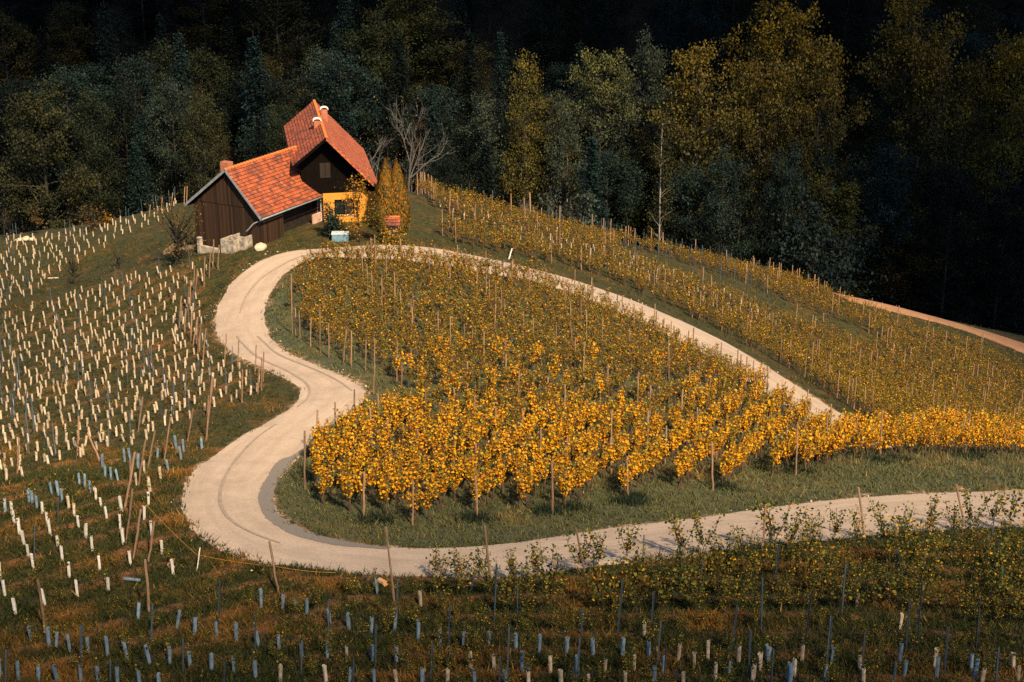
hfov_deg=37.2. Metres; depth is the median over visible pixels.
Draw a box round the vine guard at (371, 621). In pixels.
[367,608,376,633]
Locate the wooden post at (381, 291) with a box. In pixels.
[381,278,382,305]
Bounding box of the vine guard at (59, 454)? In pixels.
[55,444,60,459]
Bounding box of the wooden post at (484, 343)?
[483,332,484,366]
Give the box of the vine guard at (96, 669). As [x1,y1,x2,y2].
[91,656,99,681]
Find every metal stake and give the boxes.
[5,649,6,679]
[11,379,15,406]
[11,394,12,419]
[25,390,26,415]
[25,412,30,441]
[25,428,28,453]
[31,407,34,432]
[34,524,34,563]
[52,423,55,454]
[57,499,58,523]
[76,363,79,389]
[79,350,82,375]
[80,625,82,664]
[106,393,110,417]
[107,418,109,444]
[109,659,110,681]
[150,603,153,646]
[162,362,164,388]
[165,370,166,392]
[182,638,183,671]
[197,360,198,387]
[218,581,220,623]
[255,614,256,652]
[300,640,302,674]
[328,599,329,637]
[374,624,376,665]
[396,579,398,618]
[430,643,433,679]
[447,606,450,660]
[493,564,497,621]
[499,656,500,681]
[507,626,509,672]
[516,587,517,628]
[576,637,580,677]
[580,608,582,635]
[617,579,623,634]
[650,591,654,637]
[656,620,661,666]
[663,646,666,680]
[731,605,737,650]
[747,630,751,679]
[760,577,762,630]
[770,649,773,681]
[775,545,778,585]
[804,593,811,644]
[826,616,832,663]
[841,564,845,613]
[861,631,865,675]
[893,662,896,681]
[895,548,897,570]
[905,599,910,650]
[916,581,922,648]
[943,626,949,673]
[975,598,980,647]
[990,503,996,549]
[994,647,999,681]
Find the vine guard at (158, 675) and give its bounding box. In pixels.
[156,662,162,681]
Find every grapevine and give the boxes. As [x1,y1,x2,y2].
[308,445,323,485]
[309,440,328,482]
[310,418,324,454]
[314,422,327,460]
[315,467,330,503]
[317,417,331,454]
[319,458,335,499]
[322,432,338,476]
[322,435,339,471]
[331,450,351,491]
[332,422,348,461]
[334,404,361,442]
[336,465,355,511]
[337,416,368,451]
[338,452,354,476]
[339,410,353,444]
[344,458,374,505]
[346,413,376,452]
[347,462,375,502]
[348,447,360,472]
[351,396,367,422]
[352,435,368,480]
[358,411,383,439]
[358,431,371,470]
[360,449,382,498]
[362,440,374,476]
[372,448,394,486]
[375,402,398,427]
[375,430,392,466]
[375,466,390,513]
[376,424,390,460]
[376,457,390,495]
[379,408,392,438]
[379,423,395,456]
[380,387,390,417]
[386,444,397,471]
[387,459,404,508]
[391,395,406,430]
[391,464,408,503]
[392,396,408,435]
[393,422,407,455]
[395,440,408,478]
[396,416,420,446]
[396,439,411,466]
[401,391,423,416]
[401,457,417,501]
[401,481,420,522]
[406,409,423,445]
[407,387,424,411]
[407,433,422,471]
[408,426,426,465]
[409,456,420,495]
[412,453,429,491]
[413,414,423,434]
[413,422,431,463]
[416,482,432,520]
[418,401,431,439]
[421,451,433,486]
[425,420,451,450]
[425,462,444,507]
[425,554,453,593]
[426,465,445,511]
[428,423,440,459]
[430,450,443,483]
[431,407,460,442]
[433,437,448,477]
[438,433,456,473]
[441,462,454,504]
[442,433,466,466]
[443,391,458,415]
[444,430,467,455]
[446,401,460,440]
[448,366,461,401]
[448,457,462,496]
[448,461,463,501]
[448,547,473,576]
[448,552,478,595]
[452,416,470,457]
[457,451,474,489]
[458,402,470,438]
[458,442,475,492]
[462,384,476,411]
[464,420,479,450]
[468,395,482,414]
[468,442,483,481]
[469,413,486,451]
[469,458,488,508]
[469,473,483,511]
[470,544,493,576]
[473,410,486,446]
[475,554,499,595]
[478,466,492,503]
[481,441,495,465]
[482,385,496,421]
[483,387,495,423]
[483,402,510,439]
[484,363,499,389]
[484,461,499,498]
[488,409,503,439]
[490,430,509,465]
[492,458,505,494]
[493,448,509,491]
[494,570,519,609]
[498,418,515,462]
[502,442,530,483]
[503,546,517,579]
[506,414,537,448]
[506,446,520,488]
[506,559,526,595]
[513,436,538,467]
[513,442,525,477]
[514,416,534,449]
[514,463,532,506]
[515,470,533,508]
[516,556,541,596]
[517,407,541,445]
[521,463,538,501]
[523,456,550,496]
[524,539,547,576]
[525,403,540,440]
[525,429,539,462]
[526,381,538,412]
[526,569,564,610]
[528,543,563,594]
[530,447,544,493]
[535,431,546,456]
[535,450,550,490]
[536,400,548,437]
[541,421,555,461]
[544,426,557,462]
[545,392,558,424]
[547,398,559,423]
[548,453,562,488]
[550,413,559,447]
[551,416,565,450]
[551,441,570,481]
[553,443,568,478]
[555,412,571,442]
[556,469,570,507]
[558,435,573,473]
[561,401,579,442]
[561,460,578,503]
[562,413,576,444]
[564,523,598,574]
[570,431,586,466]
[570,458,585,500]
[571,400,595,432]
[572,399,588,431]
[573,454,588,494]
[576,426,589,463]
[578,444,594,492]
[583,443,598,488]
[584,427,596,460]
[584,556,618,610]
[585,397,598,429]
[585,528,606,570]
[587,454,598,490]
[588,417,603,458]
[593,415,609,444]
[597,441,613,478]
[598,417,611,449]
[600,558,620,592]
[606,398,631,432]
[606,436,619,474]
[606,556,635,594]
[609,398,623,434]
[613,429,627,466]
[613,433,627,469]
[613,516,646,557]
[617,422,641,459]
[617,458,632,496]
[619,539,650,591]
[622,452,636,492]
[623,569,651,612]
[624,450,639,490]
[628,398,643,435]
[632,445,644,488]
[634,421,648,455]
[636,447,648,484]
[641,450,653,482]
[644,435,661,480]
[644,557,677,612]
[648,437,665,474]
[652,428,667,472]
[655,430,666,468]
[656,548,691,595]
[661,508,700,551]
[667,422,680,463]
[671,420,684,455]
[673,449,685,488]
[675,559,714,610]
[677,414,701,449]
[677,417,687,453]
[677,447,690,484]
[678,415,694,453]
[678,444,702,479]
[679,543,709,570]
[681,446,693,483]
[683,385,697,419]
[690,415,702,450]
[691,509,724,550]
[693,427,709,469]
[693,430,707,473]
[693,533,727,573]
[694,428,712,469]
[698,407,710,438]
[706,533,738,579]
[708,418,731,457]
[709,397,723,426]
[716,424,727,459]
[716,536,740,578]
[718,448,731,483]
[720,394,735,428]
[720,573,752,610]
[723,439,737,477]
[726,445,740,481]
[728,525,754,556]
[731,442,744,476]
[736,553,760,595]
[741,436,752,472]
[741,534,770,572]
[743,428,756,464]
[745,546,765,572]
[750,493,798,541]
[752,416,773,458]
[752,525,779,562]
[753,391,772,427]
[757,416,766,454]
[764,531,796,568]
[771,428,785,467]
[778,503,813,548]
[779,432,793,468]
[783,535,814,577]
[786,424,799,459]
[791,433,815,472]
[794,510,824,550]
[794,510,825,562]
[798,431,820,467]
[798,539,827,576]
[799,425,824,461]
[801,430,826,467]
[807,538,840,593]
[808,414,825,449]
[809,419,821,458]
[813,415,832,430]
[814,427,844,464]
[819,566,845,606]
[823,422,830,461]
[825,418,845,453]
[825,502,852,540]
[833,425,854,460]
[833,565,864,610]
[841,405,868,442]
[841,557,867,594]
[847,424,866,460]
[848,507,867,546]
[851,424,877,457]
[854,409,881,427]
[862,421,874,457]
[863,563,896,608]
[864,515,905,564]
[866,498,902,538]
[871,557,894,592]
[873,553,914,607]
[885,517,924,552]
[892,558,916,596]
[894,513,914,544]
[894,539,927,579]
[897,501,919,535]
[898,529,930,575]
[900,577,932,605]
[902,575,931,610]
[906,418,920,453]
[916,520,945,548]
[918,553,943,590]
[921,539,944,574]
[922,491,945,537]
[933,571,960,612]
[940,500,965,536]
[950,577,973,611]
[956,516,988,552]
[960,487,996,525]
[969,560,998,591]
[979,484,1017,529]
[981,555,1008,598]
[982,535,1012,578]
[985,524,1016,556]
[990,564,1020,608]
[996,548,1023,577]
[998,481,1023,527]
[1001,531,1023,566]
[1002,517,1023,545]
[1004,560,1023,589]
[1007,587,1023,623]
[1010,556,1023,596]
[1011,532,1023,569]
[1014,544,1023,578]
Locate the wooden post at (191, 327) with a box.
[190,313,192,340]
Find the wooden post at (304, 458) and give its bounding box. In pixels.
[303,431,305,489]
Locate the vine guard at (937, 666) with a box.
[934,645,942,677]
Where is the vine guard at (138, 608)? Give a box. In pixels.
[137,602,140,619]
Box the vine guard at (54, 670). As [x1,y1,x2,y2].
[49,656,58,681]
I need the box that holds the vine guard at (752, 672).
[750,658,759,680]
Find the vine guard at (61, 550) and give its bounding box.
[56,536,63,560]
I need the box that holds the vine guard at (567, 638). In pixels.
[565,626,570,652]
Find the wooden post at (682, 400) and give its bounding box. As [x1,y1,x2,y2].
[681,389,683,418]
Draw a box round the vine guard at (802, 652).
[800,633,807,661]
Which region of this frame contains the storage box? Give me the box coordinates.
[331,231,348,241]
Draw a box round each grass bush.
[346,507,411,529]
[446,506,505,525]
[524,497,575,519]
[544,494,595,512]
[600,493,653,507]
[609,484,662,504]
[698,475,750,493]
[776,462,821,476]
[855,453,899,465]
[881,448,919,462]
[951,450,985,460]
[964,447,994,458]
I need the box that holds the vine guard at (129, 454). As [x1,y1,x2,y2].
[125,441,131,460]
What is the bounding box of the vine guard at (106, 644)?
[101,625,108,656]
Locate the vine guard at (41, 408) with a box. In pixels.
[38,399,43,413]
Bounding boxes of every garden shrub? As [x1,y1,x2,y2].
[361,199,392,235]
[372,226,410,245]
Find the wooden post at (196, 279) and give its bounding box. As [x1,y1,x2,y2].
[195,269,197,291]
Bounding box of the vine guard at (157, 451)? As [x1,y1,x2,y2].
[155,440,159,456]
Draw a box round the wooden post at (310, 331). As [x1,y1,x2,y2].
[310,317,311,346]
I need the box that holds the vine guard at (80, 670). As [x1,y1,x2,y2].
[76,656,83,681]
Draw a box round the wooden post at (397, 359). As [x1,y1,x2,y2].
[396,341,397,381]
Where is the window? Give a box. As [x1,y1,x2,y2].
[334,199,353,215]
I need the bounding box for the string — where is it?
[151,510,335,572]
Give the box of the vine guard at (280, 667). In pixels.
[277,651,284,681]
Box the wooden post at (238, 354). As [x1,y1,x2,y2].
[237,340,238,367]
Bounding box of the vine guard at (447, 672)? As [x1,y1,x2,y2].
[441,655,452,681]
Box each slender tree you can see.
[2,141,50,232]
[109,0,168,63]
[127,38,191,184]
[496,46,555,214]
[538,86,586,220]
[602,146,654,243]
[638,0,698,103]
[712,149,770,271]
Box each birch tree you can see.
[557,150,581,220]
[642,117,677,245]
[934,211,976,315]
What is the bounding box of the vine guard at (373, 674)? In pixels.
[369,660,376,681]
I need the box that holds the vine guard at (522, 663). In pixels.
[518,641,529,671]
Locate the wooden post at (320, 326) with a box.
[319,304,320,349]
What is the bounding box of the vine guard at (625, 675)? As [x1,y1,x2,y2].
[622,660,630,681]
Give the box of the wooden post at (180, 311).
[178,298,181,327]
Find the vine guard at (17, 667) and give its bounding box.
[11,651,20,679]
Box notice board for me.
[385,216,400,234]
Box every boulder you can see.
[22,236,29,240]
[255,242,266,250]
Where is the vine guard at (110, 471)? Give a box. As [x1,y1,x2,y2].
[108,460,112,479]
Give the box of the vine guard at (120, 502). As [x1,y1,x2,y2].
[118,496,122,511]
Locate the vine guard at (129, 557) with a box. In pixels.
[125,542,132,564]
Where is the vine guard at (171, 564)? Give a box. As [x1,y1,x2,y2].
[169,551,174,574]
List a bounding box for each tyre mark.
[218,424,279,542]
[236,336,310,405]
[239,254,310,312]
[257,336,351,389]
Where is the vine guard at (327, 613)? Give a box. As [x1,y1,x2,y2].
[322,604,331,622]
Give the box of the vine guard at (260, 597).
[259,588,262,607]
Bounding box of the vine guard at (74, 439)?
[71,431,76,447]
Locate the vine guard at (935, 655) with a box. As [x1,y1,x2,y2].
[933,637,939,666]
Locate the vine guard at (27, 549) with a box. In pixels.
[26,544,29,555]
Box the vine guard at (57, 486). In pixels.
[52,473,59,495]
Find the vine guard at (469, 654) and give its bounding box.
[468,651,471,669]
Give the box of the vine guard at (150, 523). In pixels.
[148,516,151,534]
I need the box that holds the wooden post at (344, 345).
[343,329,346,361]
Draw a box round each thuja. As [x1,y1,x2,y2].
[373,158,395,232]
[391,159,411,232]
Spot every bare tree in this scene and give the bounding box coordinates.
[355,129,410,177]
[367,88,455,191]
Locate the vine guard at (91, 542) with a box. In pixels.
[88,527,95,551]
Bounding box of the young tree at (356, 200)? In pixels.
[334,168,372,243]
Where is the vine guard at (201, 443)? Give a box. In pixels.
[196,431,202,448]
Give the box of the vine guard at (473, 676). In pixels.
[470,660,476,681]
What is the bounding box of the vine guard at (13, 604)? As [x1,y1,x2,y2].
[7,588,17,614]
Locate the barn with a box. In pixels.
[185,146,323,246]
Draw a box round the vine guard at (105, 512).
[100,498,107,517]
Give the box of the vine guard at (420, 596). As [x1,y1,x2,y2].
[418,590,421,605]
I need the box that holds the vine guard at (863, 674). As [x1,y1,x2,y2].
[861,658,869,681]
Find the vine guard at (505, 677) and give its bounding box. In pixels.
[503,669,507,681]
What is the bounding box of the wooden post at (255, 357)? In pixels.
[255,345,256,371]
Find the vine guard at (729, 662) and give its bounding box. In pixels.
[726,653,735,674]
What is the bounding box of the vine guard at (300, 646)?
[298,635,303,657]
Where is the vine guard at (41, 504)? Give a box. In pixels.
[39,494,43,513]
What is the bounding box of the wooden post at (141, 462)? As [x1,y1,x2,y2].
[137,439,146,486]
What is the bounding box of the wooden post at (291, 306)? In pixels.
[291,276,292,332]
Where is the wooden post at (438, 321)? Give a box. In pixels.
[437,311,438,336]
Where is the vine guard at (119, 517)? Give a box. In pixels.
[117,508,122,528]
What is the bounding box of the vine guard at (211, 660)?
[209,652,212,671]
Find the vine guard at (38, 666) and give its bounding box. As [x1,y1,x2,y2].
[34,661,41,681]
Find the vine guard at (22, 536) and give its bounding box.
[20,530,25,544]
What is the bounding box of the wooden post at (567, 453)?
[566,438,567,470]
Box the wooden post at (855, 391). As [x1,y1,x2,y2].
[854,378,856,407]
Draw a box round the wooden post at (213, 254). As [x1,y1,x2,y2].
[212,239,213,267]
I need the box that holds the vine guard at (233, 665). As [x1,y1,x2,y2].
[229,649,235,674]
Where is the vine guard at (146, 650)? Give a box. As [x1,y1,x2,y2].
[140,634,150,663]
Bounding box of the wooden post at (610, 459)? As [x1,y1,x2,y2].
[609,438,611,474]
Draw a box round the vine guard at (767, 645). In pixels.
[761,634,769,658]
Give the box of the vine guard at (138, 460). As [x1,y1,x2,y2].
[137,453,139,468]
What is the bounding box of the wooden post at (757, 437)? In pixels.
[755,424,757,458]
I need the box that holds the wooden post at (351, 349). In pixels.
[350,331,351,365]
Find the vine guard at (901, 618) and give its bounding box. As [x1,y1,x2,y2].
[898,603,905,628]
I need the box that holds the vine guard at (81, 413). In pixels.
[79,404,83,418]
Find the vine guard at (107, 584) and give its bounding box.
[104,567,112,590]
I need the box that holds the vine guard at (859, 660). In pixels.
[856,647,865,669]
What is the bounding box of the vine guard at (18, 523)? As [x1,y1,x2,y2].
[12,510,20,534]
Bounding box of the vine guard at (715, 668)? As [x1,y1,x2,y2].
[713,654,721,678]
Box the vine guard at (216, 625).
[211,614,219,635]
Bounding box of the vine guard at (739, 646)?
[732,633,743,662]
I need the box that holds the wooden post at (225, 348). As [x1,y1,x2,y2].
[224,333,226,362]
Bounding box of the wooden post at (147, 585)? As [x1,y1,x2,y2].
[144,559,149,610]
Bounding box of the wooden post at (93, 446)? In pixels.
[87,432,100,462]
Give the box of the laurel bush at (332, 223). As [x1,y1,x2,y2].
[319,199,349,237]
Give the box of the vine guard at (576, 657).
[575,654,578,675]
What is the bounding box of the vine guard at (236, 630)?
[234,622,237,641]
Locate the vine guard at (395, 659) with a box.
[392,638,400,663]
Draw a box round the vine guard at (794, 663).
[791,648,799,676]
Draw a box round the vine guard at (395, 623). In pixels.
[391,600,399,630]
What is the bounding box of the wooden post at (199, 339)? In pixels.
[197,323,200,353]
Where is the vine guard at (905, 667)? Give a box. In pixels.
[903,660,907,676]
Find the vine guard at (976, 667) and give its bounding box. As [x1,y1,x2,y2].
[973,649,981,679]
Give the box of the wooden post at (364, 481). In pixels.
[363,471,365,515]
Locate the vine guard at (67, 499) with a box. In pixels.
[64,488,69,507]
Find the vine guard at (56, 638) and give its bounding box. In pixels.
[53,624,63,647]
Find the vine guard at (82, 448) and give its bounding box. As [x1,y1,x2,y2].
[80,437,84,454]
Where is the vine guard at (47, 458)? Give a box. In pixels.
[45,449,48,463]
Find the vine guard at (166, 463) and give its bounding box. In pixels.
[165,459,169,470]
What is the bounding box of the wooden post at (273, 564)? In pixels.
[268,541,279,592]
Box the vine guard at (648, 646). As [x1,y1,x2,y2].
[644,632,652,656]
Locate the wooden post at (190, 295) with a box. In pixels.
[189,280,190,308]
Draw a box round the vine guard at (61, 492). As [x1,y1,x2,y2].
[59,481,63,501]
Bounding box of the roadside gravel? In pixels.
[166,251,953,570]
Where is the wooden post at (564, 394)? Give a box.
[563,384,565,421]
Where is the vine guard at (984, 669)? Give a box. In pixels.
[980,656,990,681]
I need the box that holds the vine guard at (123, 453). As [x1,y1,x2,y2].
[119,441,126,461]
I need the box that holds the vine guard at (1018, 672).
[1016,657,1021,681]
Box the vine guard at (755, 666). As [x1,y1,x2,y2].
[753,663,756,681]
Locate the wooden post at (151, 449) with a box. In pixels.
[147,430,155,467]
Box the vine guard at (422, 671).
[418,657,424,681]
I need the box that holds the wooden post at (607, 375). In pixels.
[606,364,608,397]
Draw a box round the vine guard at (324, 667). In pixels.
[322,664,327,681]
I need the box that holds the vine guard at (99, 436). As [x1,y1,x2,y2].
[97,427,101,441]
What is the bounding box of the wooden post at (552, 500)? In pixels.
[551,461,553,511]
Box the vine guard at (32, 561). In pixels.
[30,553,34,568]
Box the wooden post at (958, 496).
[955,484,964,524]
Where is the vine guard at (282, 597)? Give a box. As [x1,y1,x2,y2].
[279,586,286,609]
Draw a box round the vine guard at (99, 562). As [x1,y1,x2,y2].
[93,547,101,569]
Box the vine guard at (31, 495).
[28,482,33,503]
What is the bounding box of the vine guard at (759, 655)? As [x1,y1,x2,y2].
[753,643,763,670]
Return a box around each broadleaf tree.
[0,0,76,80]
[0,6,49,144]
[0,12,41,110]
[0,73,113,234]
[0,74,74,177]
[0,76,76,215]
[1,0,42,53]
[11,62,125,217]
[27,0,100,103]
[50,58,130,157]
[60,86,132,224]
[74,87,168,214]
[81,10,151,99]
[104,52,176,179]
[130,93,211,207]
[139,67,211,207]
[156,0,244,91]
[169,43,237,170]
[172,85,232,198]
[203,66,302,163]
[212,0,309,54]
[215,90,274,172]
[229,63,327,164]
[235,104,284,159]
[237,52,295,133]
[238,0,329,96]
[262,95,297,153]
[272,0,325,30]
[282,76,338,120]
[288,42,365,139]
[301,45,397,174]
[302,0,350,46]
[326,0,385,69]
[336,6,422,160]
[391,82,491,192]
[425,145,475,200]
[430,39,496,122]
[454,88,538,208]
[502,90,593,218]
[510,6,570,123]
[514,0,606,78]
[531,60,616,147]
[567,145,650,247]
[583,0,648,53]
[603,103,672,235]
[609,24,679,245]
[623,68,705,159]
[626,23,691,129]
[631,119,745,252]
[636,160,729,266]
[640,148,700,242]
[661,6,736,113]
[670,121,708,217]
[680,140,760,263]
[701,98,779,232]
[702,75,790,157]
[716,10,789,106]
[716,152,775,263]
[740,0,792,48]
[740,136,815,276]
[759,45,845,140]
[766,145,858,257]
[772,0,825,65]
[779,36,834,138]
[783,218,855,281]
[792,167,883,290]
[811,0,902,108]
[834,136,932,304]
[841,169,925,284]
[842,42,905,135]
[869,0,943,79]
[869,102,959,210]
[875,45,974,143]
[881,0,930,34]
[883,0,947,101]
[888,155,999,321]
[902,112,961,196]
[919,0,1012,86]
[930,0,1006,60]
[937,30,1017,148]
[954,99,1023,222]
[961,38,1023,159]
[983,9,1023,91]
[986,0,1023,48]
[988,68,1022,124]
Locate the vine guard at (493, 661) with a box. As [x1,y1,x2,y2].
[490,645,497,669]
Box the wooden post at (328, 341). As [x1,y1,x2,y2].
[328,323,329,356]
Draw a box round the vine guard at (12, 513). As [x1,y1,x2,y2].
[7,500,15,524]
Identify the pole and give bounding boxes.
[529,192,531,221]
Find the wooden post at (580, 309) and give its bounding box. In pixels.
[580,300,581,324]
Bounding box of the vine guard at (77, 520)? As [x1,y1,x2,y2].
[75,509,80,527]
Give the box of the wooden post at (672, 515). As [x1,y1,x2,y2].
[671,514,678,543]
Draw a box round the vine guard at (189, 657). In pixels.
[185,643,192,665]
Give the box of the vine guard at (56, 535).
[53,527,58,546]
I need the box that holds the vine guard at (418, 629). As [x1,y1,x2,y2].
[416,609,420,640]
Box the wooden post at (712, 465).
[711,442,713,489]
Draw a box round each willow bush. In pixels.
[512,184,601,230]
[749,174,887,299]
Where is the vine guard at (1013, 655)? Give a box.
[1010,640,1017,668]
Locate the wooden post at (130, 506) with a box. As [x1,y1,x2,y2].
[125,495,132,543]
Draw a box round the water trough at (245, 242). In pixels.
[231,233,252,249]
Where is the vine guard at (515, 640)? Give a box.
[513,625,521,649]
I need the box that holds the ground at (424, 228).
[0,0,1023,681]
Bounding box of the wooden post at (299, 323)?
[298,310,300,337]
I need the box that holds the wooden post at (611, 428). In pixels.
[610,412,611,445]
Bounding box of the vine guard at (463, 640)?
[462,622,467,646]
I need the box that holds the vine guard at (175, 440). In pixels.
[171,429,177,448]
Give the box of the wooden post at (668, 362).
[668,348,669,377]
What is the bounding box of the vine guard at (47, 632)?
[43,616,53,646]
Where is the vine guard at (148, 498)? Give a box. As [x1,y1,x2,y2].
[146,484,150,505]
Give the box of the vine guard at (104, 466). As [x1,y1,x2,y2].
[102,459,106,475]
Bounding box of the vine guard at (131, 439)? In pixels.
[130,431,133,444]
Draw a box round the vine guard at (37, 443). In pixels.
[35,436,38,450]
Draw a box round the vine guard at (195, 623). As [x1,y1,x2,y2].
[193,617,196,634]
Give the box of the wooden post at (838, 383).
[836,370,839,397]
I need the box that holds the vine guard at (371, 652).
[368,634,373,661]
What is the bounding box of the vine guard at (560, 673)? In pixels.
[558,669,562,681]
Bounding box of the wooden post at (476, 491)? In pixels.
[474,476,477,515]
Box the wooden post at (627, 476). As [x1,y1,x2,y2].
[626,456,628,496]
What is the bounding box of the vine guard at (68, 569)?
[65,552,70,577]
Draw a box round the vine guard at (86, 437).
[84,431,90,445]
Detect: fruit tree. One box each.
[58,239,90,284]
[105,245,133,271]
[144,191,210,266]
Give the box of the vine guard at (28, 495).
[27,489,30,502]
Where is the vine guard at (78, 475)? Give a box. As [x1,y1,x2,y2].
[76,468,80,483]
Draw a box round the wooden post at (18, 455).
[16,438,19,473]
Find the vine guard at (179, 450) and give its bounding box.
[178,446,181,458]
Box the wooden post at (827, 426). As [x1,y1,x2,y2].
[826,411,827,457]
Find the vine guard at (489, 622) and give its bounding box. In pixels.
[485,621,490,645]
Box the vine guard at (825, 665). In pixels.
[823,655,828,681]
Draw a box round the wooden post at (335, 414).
[334,402,335,439]
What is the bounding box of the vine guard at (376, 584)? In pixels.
[372,568,378,594]
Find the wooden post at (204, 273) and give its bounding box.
[203,257,205,286]
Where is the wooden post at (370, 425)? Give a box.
[369,408,372,447]
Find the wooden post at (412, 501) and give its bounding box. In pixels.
[412,480,413,525]
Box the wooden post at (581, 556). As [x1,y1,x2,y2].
[575,527,585,577]
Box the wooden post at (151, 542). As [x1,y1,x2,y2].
[147,522,154,561]
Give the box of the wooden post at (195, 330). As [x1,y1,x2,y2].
[193,317,197,344]
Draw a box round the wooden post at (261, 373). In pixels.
[261,357,261,390]
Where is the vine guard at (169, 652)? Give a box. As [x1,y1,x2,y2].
[164,635,173,664]
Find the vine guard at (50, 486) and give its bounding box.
[48,477,52,493]
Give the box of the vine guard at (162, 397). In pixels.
[160,384,163,399]
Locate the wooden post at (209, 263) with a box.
[209,251,210,277]
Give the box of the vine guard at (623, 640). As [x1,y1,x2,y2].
[620,628,628,655]
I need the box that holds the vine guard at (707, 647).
[706,639,709,660]
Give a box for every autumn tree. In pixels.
[345,0,464,122]
[378,0,451,84]
[421,31,480,81]
[543,44,644,230]
[576,77,650,190]
[626,38,750,253]
[699,0,758,39]
[709,52,821,269]
[717,0,831,259]
[757,30,872,263]
[775,169,884,301]
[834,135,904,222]
[838,0,957,230]
[858,232,958,315]
[888,6,993,301]
[946,25,1023,321]
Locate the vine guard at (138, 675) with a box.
[133,660,141,681]
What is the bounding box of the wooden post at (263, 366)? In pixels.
[263,352,263,381]
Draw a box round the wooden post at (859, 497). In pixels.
[857,487,865,538]
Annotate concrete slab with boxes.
[594,556,630,565]
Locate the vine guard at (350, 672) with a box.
[348,667,352,681]
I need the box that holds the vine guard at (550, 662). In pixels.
[543,645,553,672]
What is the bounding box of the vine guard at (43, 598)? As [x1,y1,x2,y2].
[33,579,45,604]
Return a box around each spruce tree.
[0,190,14,234]
[0,211,8,234]
[15,119,44,232]
[31,26,76,162]
[41,142,83,228]
[62,0,101,72]
[91,2,133,157]
[119,0,169,38]
[122,141,156,215]
[129,111,160,214]
[149,12,177,140]
[165,33,210,194]
[200,0,249,68]
[214,15,243,137]
[231,35,279,162]
[251,117,266,158]
[302,0,328,96]
[327,21,355,139]
[331,0,373,140]
[337,92,359,144]
[349,0,389,63]
[371,87,407,189]
[376,37,422,190]
[377,0,398,14]
[419,83,450,194]
[444,0,478,106]
[444,71,474,194]
[453,0,486,75]
[456,28,488,180]
[473,144,500,204]
[485,32,513,174]
[491,38,526,152]
[491,116,512,209]
[501,57,538,205]
[531,110,564,221]
[557,39,604,197]
[574,137,614,237]
[576,0,612,131]
[581,0,615,84]
[672,0,695,58]
[692,0,728,81]
[696,12,726,146]
[697,67,718,184]
[727,41,753,161]
[788,112,815,191]
[801,106,838,195]
[808,0,838,60]
[856,167,902,306]
[926,16,956,116]
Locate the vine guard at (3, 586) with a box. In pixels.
[0,571,5,595]
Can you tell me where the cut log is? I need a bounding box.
[378,577,387,586]
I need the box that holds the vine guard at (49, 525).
[45,510,51,535]
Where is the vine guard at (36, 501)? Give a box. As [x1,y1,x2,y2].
[31,488,37,507]
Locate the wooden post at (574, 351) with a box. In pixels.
[574,337,575,367]
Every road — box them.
[181,245,1023,576]
[831,292,1023,352]
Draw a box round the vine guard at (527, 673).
[524,662,532,681]
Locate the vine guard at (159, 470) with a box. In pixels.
[157,457,161,479]
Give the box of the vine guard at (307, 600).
[305,592,309,614]
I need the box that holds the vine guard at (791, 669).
[788,664,793,681]
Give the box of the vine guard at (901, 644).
[897,634,903,661]
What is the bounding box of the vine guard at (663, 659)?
[661,655,664,673]
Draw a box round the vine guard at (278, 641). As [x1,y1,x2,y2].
[274,625,281,649]
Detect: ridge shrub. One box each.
[0,211,9,238]
[23,199,46,233]
[68,199,111,230]
[100,211,114,223]
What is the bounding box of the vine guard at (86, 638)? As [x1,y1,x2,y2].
[85,637,89,652]
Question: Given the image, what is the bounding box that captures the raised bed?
[163,237,196,253]
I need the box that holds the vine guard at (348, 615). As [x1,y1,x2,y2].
[345,603,351,629]
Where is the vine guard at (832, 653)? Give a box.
[830,637,837,661]
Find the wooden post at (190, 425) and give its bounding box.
[187,408,193,441]
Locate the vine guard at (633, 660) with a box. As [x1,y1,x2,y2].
[630,644,637,671]
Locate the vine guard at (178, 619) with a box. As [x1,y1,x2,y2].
[175,610,180,628]
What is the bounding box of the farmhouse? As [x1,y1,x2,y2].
[284,99,376,222]
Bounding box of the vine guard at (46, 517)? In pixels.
[42,502,47,521]
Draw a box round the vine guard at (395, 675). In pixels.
[393,669,397,681]
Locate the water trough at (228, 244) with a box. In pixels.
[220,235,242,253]
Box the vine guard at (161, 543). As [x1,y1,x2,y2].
[160,540,162,552]
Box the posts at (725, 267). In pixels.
[149,172,1023,408]
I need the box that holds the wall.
[197,236,220,253]
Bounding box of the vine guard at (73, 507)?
[70,494,75,516]
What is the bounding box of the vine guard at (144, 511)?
[142,496,146,519]
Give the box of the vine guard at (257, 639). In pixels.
[250,621,259,645]
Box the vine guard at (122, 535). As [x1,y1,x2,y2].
[118,522,124,543]
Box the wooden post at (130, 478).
[124,452,135,507]
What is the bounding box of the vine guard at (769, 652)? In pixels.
[766,638,774,663]
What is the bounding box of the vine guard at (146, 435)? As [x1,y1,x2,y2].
[143,423,147,439]
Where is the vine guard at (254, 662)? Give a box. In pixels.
[248,650,257,678]
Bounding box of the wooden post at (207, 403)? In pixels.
[207,395,208,413]
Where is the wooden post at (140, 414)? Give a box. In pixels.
[137,397,142,431]
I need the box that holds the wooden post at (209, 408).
[205,377,212,440]
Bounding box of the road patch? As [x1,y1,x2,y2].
[258,449,391,548]
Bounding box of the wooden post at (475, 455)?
[475,443,476,472]
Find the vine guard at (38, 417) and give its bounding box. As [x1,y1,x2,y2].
[33,407,39,422]
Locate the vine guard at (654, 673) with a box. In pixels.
[651,655,657,681]
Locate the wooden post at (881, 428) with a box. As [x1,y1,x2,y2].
[880,411,882,451]
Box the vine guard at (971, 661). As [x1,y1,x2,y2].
[969,653,973,671]
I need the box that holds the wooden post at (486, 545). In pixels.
[483,525,491,580]

